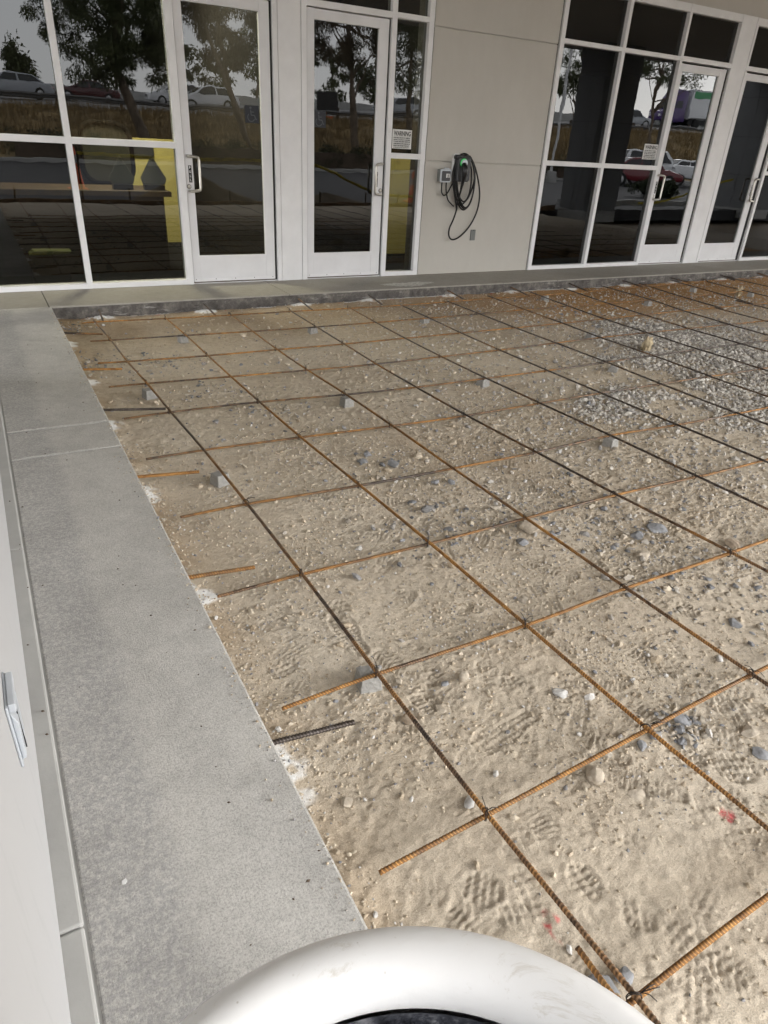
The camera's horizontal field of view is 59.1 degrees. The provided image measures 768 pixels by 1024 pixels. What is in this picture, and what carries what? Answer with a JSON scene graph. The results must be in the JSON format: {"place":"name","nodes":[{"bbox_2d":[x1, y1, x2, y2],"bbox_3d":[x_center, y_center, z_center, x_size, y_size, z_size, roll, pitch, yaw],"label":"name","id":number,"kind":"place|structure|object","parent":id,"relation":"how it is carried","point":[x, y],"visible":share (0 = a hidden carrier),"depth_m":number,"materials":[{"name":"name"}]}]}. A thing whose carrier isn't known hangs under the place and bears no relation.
{"place":"outdoors","nodes":[
{"label":"outdoors","id":0,"kind":"place"},
{"bbox_2d":[0,405,99,1023],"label":"footing strip","id":1,"kind":"object","parent":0,"point":[80,988],"visible":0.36,"depth_m":1.52,"materials":[{"name":"concrete"}]},
{"bbox_2d":[0,475,70,1023],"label":"white wall","id":2,"kind":"structure","parent":1,"relation":"on","point":[33,988],"depth_m":1.04,"materials":[{"name":"paint"}]},
{"bbox_2d":[2,672,26,766],"bbox_3d":[-0.674,0.378,1.242,0.016,0.147,0.105,-12,32,-26],"label":"outlet cover","id":3,"kind":"object","parent":2,"relation":"attached to","point":[13,713],"visible":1,"depth_m":1.21,"materials":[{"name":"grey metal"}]},
{"bbox_2d":[0,398,116,1023],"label":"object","id":4,"kind":"object","parent":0,"point":[81,899],"visible":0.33,"depth_m":1.58,"materials":[{"name":"concrete"}]},
{"bbox_2d":[0,307,367,1023],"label":"side walkway","id":5,"kind":"structure","parent":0,"point":[162,735],"depth_m":1.68,"materials":[{"name":"concrete"}]},
{"bbox_2d":[7,419,106,432],"bbox_3d":[-1.632,-0.430,3.390,0.456,0.001,0.029,-12,32,-26],"label":"pale joint line","id":6,"kind":"object","parent":5,"relation":"on","point":[52,427],"visible":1,"depth_m":3.37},
{"bbox_2d":[64,332,102,334],"bbox_3d":[-2.273,-1.346,5.101,0.289,0.024,0.016,-3,29,-11],"label":"steel dowel","id":7,"kind":"object","parent":5,"relation":"attached to","point":[84,333],"visible":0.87,"depth_m":5.10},
{"bbox_2d":[82,368,121,370],"bbox_3d":[-1.827,-0.923,4.375,0.252,0.024,0.016,-7,30,-18],"label":"steel dowel","id":8,"kind":"object","parent":5,"relation":"attached to","point":[90,369],"visible":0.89,"depth_m":4.36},
{"bbox_2d":[103,407,165,410],"bbox_3d":[-1.400,-0.573,3.781,0.344,0.025,0.017,-5,30,-15],"label":"steel dowel","id":9,"kind":"object","parent":5,"relation":"attached to","point":[129,409],"visible":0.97,"depth_m":3.77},
{"bbox_2d":[9,373,320,962],"bbox_3d":[-1.235,-0.050,2.722,0.493,0.004,4.890,-12,32,-26],"label":"walkway debris","id":10,"kind":"object","parent":5,"relation":"on","point":[307,880],"visible":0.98,"depth_m":1.74,"materials":[{"name":"stone"}]},
{"bbox_2d":[137,470,198,477],"bbox_3d":[-0.990,-0.172,3.090,0.286,0.025,0.017,-8,31,-20],"label":"steel dowel","id":11,"kind":"object","parent":5,"relation":"attached to","point":[168,474],"visible":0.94,"depth_m":3.09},
{"bbox_2d":[49,313,360,929],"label":"spilled crumbs","id":12,"kind":"object","parent":5,"relation":"on","point":[274,760],"visible":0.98,"depth_m":2.19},
{"bbox_2d":[188,565,254,578],"bbox_3d":[-0.587,0.217,2.423,0.250,0.025,0.017,-9,31,-22],"label":"steel dowel","id":13,"kind":"object","parent":5,"relation":"attached to","point":[219,572],"visible":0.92,"depth_m":2.42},
{"bbox_2d":[272,719,354,744],"bbox_3d":[-0.191,0.585,1.792,0.242,0.025,0.017,-9,31,-22],"label":"steel dowel","id":14,"kind":"object","parent":5,"relation":"attached to","point":[309,733],"visible":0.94,"depth_m":1.79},
{"bbox_2d":[179,926,653,1023],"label":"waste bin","id":15,"kind":"object","parent":5,"relation":"on","point":[412,975],"visible":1,"depth_m":0.34,"materials":[{"name":"white plastic"}]},
{"bbox_2d":[0,260,767,309],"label":"entrance walkway","id":16,"kind":"structure","parent":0,"point":[102,296],"depth_m":7.00,"materials":[{"name":"concrete"}]},
{"bbox_2d":[0,0,767,292],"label":"office building","id":17,"kind":"structure","parent":16,"relation":"on","point":[136,150],"depth_m":6.93,"materials":[{"name":"beige paint"}]},
{"bbox_2d":[0,0,63,135],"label":"window pane","id":18,"kind":"structure","parent":17,"relation":"in","point":[29,103],"depth_m":5.42,"materials":[{"name":"clear glass"}]},
{"bbox_2d":[0,141,85,285],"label":"window pane","id":19,"kind":"structure","parent":17,"relation":"in","point":[40,244],"depth_m":5.88,"materials":[{"name":"clear glass"}]},
{"bbox_2d":[51,0,173,141],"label":"window pane","id":20,"kind":"structure","parent":17,"relation":"in","point":[112,53],"depth_m":5.68,"materials":[{"name":"clear glass"}]},
{"bbox_2d":[72,144,185,281],"bbox_3d":[-2.312,-2.723,6.230,0.878,1.146,0.006,-12,32,-26],"label":"window pane","id":21,"kind":"structure","parent":17,"relation":"in","point":[129,196],"depth_m":6.21,"materials":[{"name":"clear glass"}]},
{"bbox_2d":[171,0,274,282],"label":"door","id":22,"kind":"structure","parent":17,"relation":"in","point":[222,47],"depth_m":6.28,"materials":[{"name":"metal"}]},
{"bbox_2d":[244,105,258,122],"bbox_3d":[-1.233,-3.711,6.315,0.135,0.142,0.002,-12,32,-26],"label":"access sticker","id":23,"kind":"object","parent":17,"relation":"attached to","point":[251,114],"visible":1,"depth_m":6.32,"materials":[{"name":"blue plastic"}]},
{"bbox_2d":[314,110,325,127],"bbox_3d":[-0.629,-3.844,6.622,0.131,0.141,0.002,-12,32,-26],"label":"access sticker","id":24,"kind":"object","parent":17,"relation":"attached to","point":[320,119],"visible":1,"depth_m":6.62,"materials":[{"name":"blue plastic"}]},
{"bbox_2d":[307,7,389,277],"bbox_3d":[-0.377,-3.618,6.874,0.862,2.359,0.119,-12,32,-26],"label":"door","id":25,"kind":"structure","parent":17,"relation":"in","point":[347,54],"depth_m":6.83,"materials":[{"name":"metal"}]},
{"bbox_2d":[323,0,390,10],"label":"window pane","id":26,"kind":"structure","parent":17,"relation":"in","point":[376,4],"depth_m":6.40,"materials":[{"name":"black glass"}]},
{"bbox_2d":[385,158,417,270],"bbox_3d":[0.176,-3.269,7.491,0.372,1.146,0.006,-12,32,-26],"label":"window pane","id":27,"kind":"structure","parent":17,"relation":"in","point":[403,172],"depth_m":7.48,"materials":[{"name":"clear glass"}]},
{"bbox_2d":[392,129,411,148],"bbox_3d":[0.189,-3.917,7.113,0.232,0.176,0.002,-12,32,-26],"label":"warning sign","id":28,"kind":"object","parent":17,"relation":"attached to","point":[401,139],"visible":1,"depth_m":7.11,"materials":[{"name":"white paper"}]},
{"bbox_2d":[391,19,426,153],"bbox_3d":[0.237,-4.318,6.917,0.372,1.160,0.006,-12,32,-26],"label":"window pane","id":29,"kind":"structure","parent":17,"relation":"in","point":[411,35],"depth_m":6.88,"materials":[{"name":"clear glass"}]},
{"bbox_2d":[398,0,427,15],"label":"window pane","id":30,"kind":"structure","parent":17,"relation":"in","point":[416,7],"depth_m":6.60,"materials":[{"name":"black glass"}]},
{"bbox_2d":[437,168,453,206],"bbox_3d":[0.693,-3.602,7.510,0.227,0.390,0.100,-12,32,-26],"label":"outlet box","id":31,"kind":"object","parent":17,"relation":"attached to","point":[444,175],"visible":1,"depth_m":7.42,"materials":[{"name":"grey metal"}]},
{"bbox_2d":[448,153,479,239],"bbox_3d":[0.937,-3.537,7.630,0.421,0.901,0.212,-12,32,-26],"label":"car charger","id":32,"kind":"object","parent":17,"relation":"attached to","point":[461,167],"visible":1,"depth_m":7.50,"materials":[{"name":"black plastic"}]},
{"bbox_2d":[532,165,597,264],"bbox_3d":[2.261,-3.727,8.548,0.894,1.146,0.006,-12,32,-26],"label":"window pane","id":33,"kind":"structure","parent":17,"relation":"in","point":[567,193],"depth_m":8.54,"materials":[{"name":"clear glass"}]},
{"bbox_2d":[547,44,618,162],"bbox_3d":[2.322,-4.776,7.974,0.894,1.160,0.006,-12,32,-26],"label":"window pane","id":34,"kind":"structure","parent":17,"relation":"in","point":[586,78],"depth_m":7.97,"materials":[{"name":"clear glass"}]},
{"bbox_2d":[565,0,627,46],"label":"window pane","id":35,"kind":"structure","parent":17,"relation":"in","point":[595,21],"depth_m":7.59,"materials":[{"name":"black glass"}]},
{"bbox_2d":[587,168,652,262],"bbox_3d":[3.104,-3.912,8.975,0.947,1.146,0.006,-12,32,-26],"label":"window pane","id":36,"kind":"structure","parent":17,"relation":"in","point":[623,194],"depth_m":8.97,"materials":[{"name":"clear glass"}]},
{"bbox_2d":[605,53,676,165],"bbox_3d":[3.164,-4.961,8.401,0.947,1.160,0.006,-12,32,-26],"label":"window pane","id":37,"kind":"structure","parent":17,"relation":"in","point":[645,84],"depth_m":8.38,"materials":[{"name":"clear glass"}]},
{"bbox_2d":[642,144,657,159],"bbox_3d":[3.442,-4.655,8.748,0.247,0.174,0.002,-12,32,-26],"label":"warning sign","id":38,"kind":"object","parent":17,"relation":"attached to","point":[650,151],"visible":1,"depth_m":8.74,"materials":[{"name":"white paper"}]},
{"bbox_2d":[626,2,686,55],"bbox_3d":[3.207,-5.697,7.998,0.947,0.448,0.006,-12,32,-26],"label":"window pane","id":39,"kind":"structure","parent":17,"relation":"in","point":[657,29],"depth_m":8.00,"materials":[{"name":"black glass"}]},
{"bbox_2d":[638,63,726,263],"bbox_3d":[3.984,-4.576,9.084,0.871,2.359,0.119,-12,32,-26],"label":"door","id":40,"kind":"structure","parent":17,"relation":"in","point":[699,88],"depth_m":9.06,"materials":[{"name":"metal"}]},
{"bbox_2d":[684,14,738,62],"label":"window pane","id":41,"kind":"structure","parent":17,"relation":"in","point":[709,38],"depth_m":8.43,"materials":[{"name":"black glass"}]},
{"bbox_2d":[698,73,767,261],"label":"door","id":42,"kind":"structure","parent":17,"relation":"in","point":[748,141],"depth_m":9.67,"materials":[{"name":"metal"}]},
{"bbox_2d":[742,175,767,256],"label":"window pane","id":43,"kind":"structure","parent":17,"relation":"in","point":[756,244],"depth_m":10.40,"materials":[{"name":"clear glass"}]},
{"bbox_2d":[749,27,767,68],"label":"window pane","id":44,"kind":"structure","parent":17,"relation":"in","point":[759,57],"depth_m":8.88,"materials":[{"name":"black glass"}]},
{"bbox_2d":[380,282,433,286],"bbox_3d":[0.285,-2.446,7.272,0.672,0.001,0.254,-12,32,-26],"label":"rough concrete patch","id":45,"kind":"object","parent":16,"relation":"on","point":[411,284],"visible":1,"depth_m":7.27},
{"bbox_2d":[52,270,767,318],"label":"curb face","id":46,"kind":"object","parent":16,"relation":"attached to","point":[141,309],"visible":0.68,"depth_m":6.83},
{"bbox_2d":[57,276,767,1023],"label":"dirt ground","id":47,"kind":"structure","parent":0,"point":[655,878],"depth_m":2.37,"materials":[{"name":"soil"}]},
{"bbox_2d":[142,388,157,399],"bbox_3d":[-1.443,-0.728,4.160,0.073,0.058,0.072,-22,38,-38],"label":"spacer block","id":48,"kind":"object","parent":47,"relation":"on","point":[148,394],"depth_m":4.14,"materials":[{"name":"concrete"}]},
{"bbox_2d":[177,334,188,343],"bbox_3d":[-1.573,-1.356,5.295,0.072,0.058,0.071,-16,34,-31],"label":"spacer block","id":49,"kind":"object","parent":47,"relation":"on","point":[181,339],"depth_m":5.27,"materials":[{"name":"concrete"}]},
{"bbox_2d":[210,470,229,487],"bbox_3d":[-0.773,-0.158,3.188,0.072,0.058,0.072,25,35,34],"label":"spacer block","id":50,"kind":"object","parent":47,"relation":"on","point":[218,479],"depth_m":3.17,"materials":[{"name":"concrete"}]},
{"bbox_2d":[339,396,353,407],"bbox_3d":[-0.232,-0.689,4.216,0.073,0.058,0.071,-16,34,-31],"label":"spacer block","id":51,"kind":"object","parent":47,"relation":"on","point":[345,401],"depth_m":4.19,"materials":[{"name":"concrete"}]},
{"bbox_2d":[341,797,352,807],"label":"stone","id":52,"kind":"object","parent":47,"relation":"on","point":[346,802],"visible":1,"depth_m":1.68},
{"bbox_2d":[353,664,381,693],"bbox_3d":[-0.048,0.505,2.054,0.072,0.058,0.070,-8,30,-19],"label":"spacer block","id":53,"kind":"object","parent":47,"relation":"on","point":[373,684],"depth_m":2.03,"materials":[{"name":"concrete"}]},
{"bbox_2d":[282,538,767,710],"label":"reinforcing bar","id":54,"kind":"object","parent":53,"relation":"on","point":[364,678],"visible":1,"depth_m":2.22,"materials":[{"name":"metal"}]},
{"bbox_2d":[387,460,398,467],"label":"stone","id":55,"kind":"object","parent":47,"relation":"on","point":[392,463],"visible":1,"depth_m":3.47,"materials":[{"name":"grey stone"}]},
{"bbox_2d":[401,713,416,724],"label":"stone","id":56,"kind":"object","parent":47,"relation":"on","point":[405,719],"visible":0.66,"depth_m":1.93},
{"bbox_2d":[60,320,767,767],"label":"broken stone chips","id":57,"kind":"object","parent":47,"relation":"on","point":[688,738],"visible":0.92,"depth_m":2.92,"materials":[{"name":"stone"}]},
{"bbox_2d":[66,278,767,658],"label":"loose pebbles","id":58,"kind":"object","parent":47,"relation":"on","point":[452,442],"visible":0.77,"depth_m":4.59,"materials":[{"name":"stone"}]},
{"bbox_2d":[419,319,428,323],"bbox_3d":[0.373,-1.754,6.226,0.072,0.058,0.070,-16,34,-31],"label":"spacer block","id":59,"kind":"object","parent":47,"relation":"on","point":[423,321],"depth_m":6.20,"materials":[{"name":"concrete"}]},
{"bbox_2d":[90,289,767,341],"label":"reinforcing bar","id":60,"kind":"object","parent":59,"relation":"on","point":[395,320],"visible":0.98,"depth_m":5.96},
{"bbox_2d":[487,295,767,396],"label":"reinforcing bar","id":61,"kind":"object","parent":60,"relation":"on","point":[710,376],"visible":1,"depth_m":5.44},
{"bbox_2d":[82,277,767,323],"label":"reinforcing bar","id":62,"kind":"object","parent":47,"relation":"on","point":[387,305],"visible":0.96,"depth_m":6.47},
{"bbox_2d":[638,283,767,321],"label":"reinforcing bar","id":63,"kind":"object","parent":62,"relation":"on","point":[717,307],"visible":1,"depth_m":7.38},
{"bbox_2d":[670,280,767,308],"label":"reinforcing bar","id":64,"kind":"object","parent":62,"relation":"on","point":[743,301],"visible":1,"depth_m":7.88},
{"bbox_2d":[701,278,767,296],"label":"reinforcing bar","id":65,"kind":"object","parent":62,"relation":"on","point":[734,288],"visible":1,"depth_m":8.46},
{"bbox_2d":[88,305,767,954],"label":"loose pebbles","id":66,"kind":"object","parent":47,"relation":"on","point":[586,697],"visible":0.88,"depth_m":3.37,"materials":[{"name":"stone"}]},
{"bbox_2d":[98,303,767,363],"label":"reinforcing bar","id":67,"kind":"object","parent":47,"relation":"on","point":[396,338],"visible":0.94,"depth_m":5.39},
{"bbox_2d":[528,291,767,371],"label":"reinforcing bar","id":68,"kind":"object","parent":67,"relation":"on","point":[654,334],"visible":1,"depth_m":5.97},
{"bbox_2d":[109,320,767,387],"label":"reinforcing bar","id":69,"kind":"object","parent":47,"relation":"on","point":[171,381],"visible":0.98,"depth_m":4.88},
{"bbox_2d":[564,288,767,351],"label":"reinforcing bar","id":70,"kind":"object","parent":69,"relation":"on","point":[670,322],"visible":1,"depth_m":6.45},
{"bbox_2d":[124,340,767,419],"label":"reinforcing bar","id":71,"kind":"object","parent":47,"relation":"on","point":[200,408],"visible":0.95,"depth_m":4.38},
{"bbox_2d":[348,307,767,510],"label":"reinforcing bar","id":72,"kind":"object","parent":71,"relation":"on","point":[674,465],"visible":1,"depth_m":3.90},
{"bbox_2d":[601,285,767,335],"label":"reinforcing bar","id":73,"kind":"object","parent":71,"relation":"on","point":[689,312],"visible":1,"depth_m":6.92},
{"bbox_2d":[125,390,767,1023],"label":"loose pebbles","id":74,"kind":"object","parent":47,"relation":"on","point":[579,734],"visible":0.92,"depth_m":2.51,"materials":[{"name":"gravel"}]},
{"bbox_2d":[146,367,767,459],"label":"reinforcing bar","id":75,"kind":"object","parent":47,"relation":"on","point":[275,440],"visible":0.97,"depth_m":3.86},
{"bbox_2d":[459,670,468,681],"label":"stone","id":76,"kind":"object","parent":47,"relation":"on","point":[463,676],"visible":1,"depth_m":2.08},
{"bbox_2d":[165,283,767,566],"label":"loose pebbles","id":77,"kind":"object","parent":47,"relation":"on","point":[674,461],"visible":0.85,"depth_m":4.70,"materials":[{"name":"stone"}]},
{"bbox_2d":[464,795,473,808],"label":"stone","id":78,"kind":"object","parent":47,"relation":"on","point":[469,803],"visible":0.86,"depth_m":1.70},
{"bbox_2d":[180,407,767,518],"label":"reinforcing bar","id":79,"kind":"object","parent":47,"relation":"on","point":[365,484],"visible":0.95,"depth_m":3.30,"materials":[{"name":"metal"}]},
{"bbox_2d":[476,377,489,387],"bbox_3d":[0.688,-0.903,4.704,0.072,0.058,0.071,-20,36,-36],"label":"spacer block","id":80,"kind":"object","parent":47,"relation":"on","point":[484,383],"depth_m":4.68,"materials":[{"name":"concrete"}]},
{"bbox_2d":[217,458,767,597],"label":"reinforcing bar","id":81,"kind":"object","parent":47,"relation":"on","point":[433,542],"visible":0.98,"depth_m":2.77,"materials":[{"name":"metal"}]},
{"bbox_2d":[93,320,660,1023],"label":"reinforcing bar","id":82,"kind":"object","parent":81,"relation":"on","point":[627,986],"visible":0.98,"depth_m":1.70,"materials":[{"name":"metal"}]},
{"bbox_2d":[625,984,659,1001],"bbox_3d":[0.485,0.904,1.272,0.052,0.054,0.037,16,31,22],"label":"wire tie","id":83,"kind":"object","parent":82,"relation":"attached to","point":[635,993],"visible":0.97,"depth_m":1.26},
{"bbox_2d":[165,317,767,831],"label":"reinforcing bar","id":84,"kind":"object","parent":81,"relation":"on","point":[639,721],"visible":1,"depth_m":2.20,"materials":[{"name":"metal"}]},
{"bbox_2d":[516,538,528,545],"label":"stone","id":85,"kind":"object","parent":47,"relation":"on","point":[522,541],"visible":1,"depth_m":2.84,"materials":[{"name":"grey stone"}]},
{"bbox_2d":[519,518,543,533],"bbox_3d":[0.642,0.068,2.950,0.112,0.066,0.082,0,29,-6],"label":"stone","id":86,"kind":"object","parent":47,"relation":"on","point":[526,526],"visible":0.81,"depth_m":2.92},
{"bbox_2d":[321,296,767,517],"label":"gravel","id":87,"kind":"structure","parent":47,"relation":"on","point":[527,429],"depth_m":4.99,"materials":[{"name":"gravel"}]},
{"bbox_2d":[552,688,567,698],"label":"stone","id":88,"kind":"object","parent":47,"relation":"on","point":[561,693],"visible":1,"depth_m":2.06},
{"bbox_2d":[378,664,767,874],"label":"reinforcing bar","id":89,"kind":"object","parent":47,"relation":"on","point":[426,847],"visible":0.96,"depth_m":1.71,"materials":[{"name":"metal"}]},
{"bbox_2d":[228,312,767,686],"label":"reinforcing bar","id":90,"kind":"object","parent":89,"relation":"on","point":[708,644],"visible":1,"depth_m":2.73,"materials":[{"name":"metal"}]},
{"bbox_2d":[289,310,767,572],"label":"reinforcing bar","id":91,"kind":"object","parent":89,"relation":"on","point":[630,501],"visible":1,"depth_m":3.35,"materials":[{"name":"metal"}]},
{"bbox_2d":[400,304,767,463],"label":"reinforcing bar","id":92,"kind":"object","parent":89,"relation":"on","point":[706,436],"visible":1,"depth_m":4.42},
{"bbox_2d":[446,301,767,424],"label":"reinforcing bar","id":93,"kind":"object","parent":89,"relation":"on","point":[732,411],"visible":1,"depth_m":4.95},
{"bbox_2d":[586,765,604,784],"bbox_3d":[0.557,0.694,1.795,0.044,0.035,0.059,-12,32,-26],"label":"stone","id":94,"kind":"object","parent":47,"relation":"on","point":[595,774],"visible":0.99,"depth_m":1.78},
{"bbox_2d":[575,945,621,998],"bbox_3d":[1.041,1.458,0.361,0.023,0.021,2.656,-13,33,-27],"label":"reinforcing bar","id":95,"kind":"object","parent":47,"relation":"on","point":[591,966],"visible":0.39,"depth_m":1.32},
{"bbox_2d":[588,974,620,993],"bbox_3d":[0.438,0.935,1.343,0.065,0.022,0.038,12,30,16],"label":"stone","id":96,"kind":"object","parent":47,"relation":"on","point":[607,978],"visible":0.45,"depth_m":1.34,"materials":[{"name":"grey stone"}]},
{"bbox_2d":[601,437,618,448],"bbox_3d":[1.286,-0.396,3.841,0.073,0.058,0.070,-20,36,-36],"label":"spacer block","id":97,"kind":"object","parent":47,"relation":"on","point":[611,442],"depth_m":3.82,"materials":[{"name":"concrete"}]},
{"bbox_2d":[614,966,633,984],"bbox_3d":[0.483,0.934,1.359,0.041,0.022,0.033,-12,32,-26],"label":"stone","id":98,"kind":"object","parent":47,"relation":"on","point":[626,973],"visible":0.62,"depth_m":1.36,"materials":[{"name":"grey stone"}]},
{"bbox_2d":[627,788,645,801],"bbox_3d":[0.656,0.735,1.757,0.049,0.012,0.034,-8,31,-19],"label":"stone","id":99,"kind":"object","parent":47,"relation":"on","point":[634,794],"visible":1,"depth_m":1.75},
{"bbox_2d":[630,530,643,539],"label":"stone","id":100,"kind":"object","parent":47,"relation":"on","point":[637,535],"visible":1,"depth_m":2.93,"materials":[{"name":"grey stone"}]},
{"bbox_2d":[637,740,646,751],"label":"stone","id":101,"kind":"object","parent":47,"relation":"on","point":[642,745],"visible":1,"depth_m":1.89,"materials":[{"name":"grey stone"}]},
{"bbox_2d":[636,550,649,560],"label":"stone","id":102,"kind":"object","parent":47,"relation":"on","point":[645,554],"visible":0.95,"depth_m":2.78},
{"bbox_2d":[646,523,667,532],"bbox_3d":[1.214,0.072,3.007,0.092,0.024,0.068,5,29,2],"label":"stone","id":103,"kind":"object","parent":47,"relation":"on","point":[656,527],"visible":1,"depth_m":3.00,"materials":[{"name":"grey stone"}]},
{"bbox_2d":[673,711,689,725],"bbox_3d":[0.876,0.609,1.994,0.052,0.023,0.039,16,31,21],"label":"stone","id":104,"kind":"object","parent":47,"relation":"on","point":[682,719],"visible":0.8,"depth_m":1.98,"materials":[{"name":"grey stone"}]},
{"bbox_2d":[625,892,767,1006],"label":"reinforcing bar","id":105,"kind":"object","parent":47,"relation":"on","point":[676,966],"visible":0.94,"depth_m":1.36,"materials":[{"name":"metal"}]},
{"bbox_2d":[724,538,740,548],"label":"stone","id":106,"kind":"object","parent":47,"relation":"on","point":[731,543],"visible":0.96,"depth_m":2.90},
{"bbox_2d":[728,618,742,627],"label":"stone","id":107,"kind":"object","parent":47,"relation":"on","point":[733,622],"visible":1,"depth_m":2.40,"materials":[{"name":"grey stone"}]},
{"bbox_2d":[740,724,759,737],"bbox_3d":[1.055,0.635,1.959,0.060,0.025,0.046,-12,32,-26],"label":"stone","id":108,"kind":"object","parent":47,"relation":"on","point":[748,731],"visible":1,"depth_m":1.95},
{"bbox_2d":[752,746,767,759],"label":"stone","id":109,"kind":"object","parent":47,"relation":"on","point":[759,752],"visible":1,"depth_m":1.89,"materials":[{"name":"grey stone"}]},
{"bbox_2d":[485,316,767,463],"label":"gravel","id":110,"kind":"structure","parent":0,"point":[757,356],"depth_m":5.35,"materials":[{"name":"gravel"}]},
{"bbox_2d":[640,336,652,351],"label":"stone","id":111,"kind":"object","parent":110,"relation":"on","point":[647,344],"visible":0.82,"depth_m":5.74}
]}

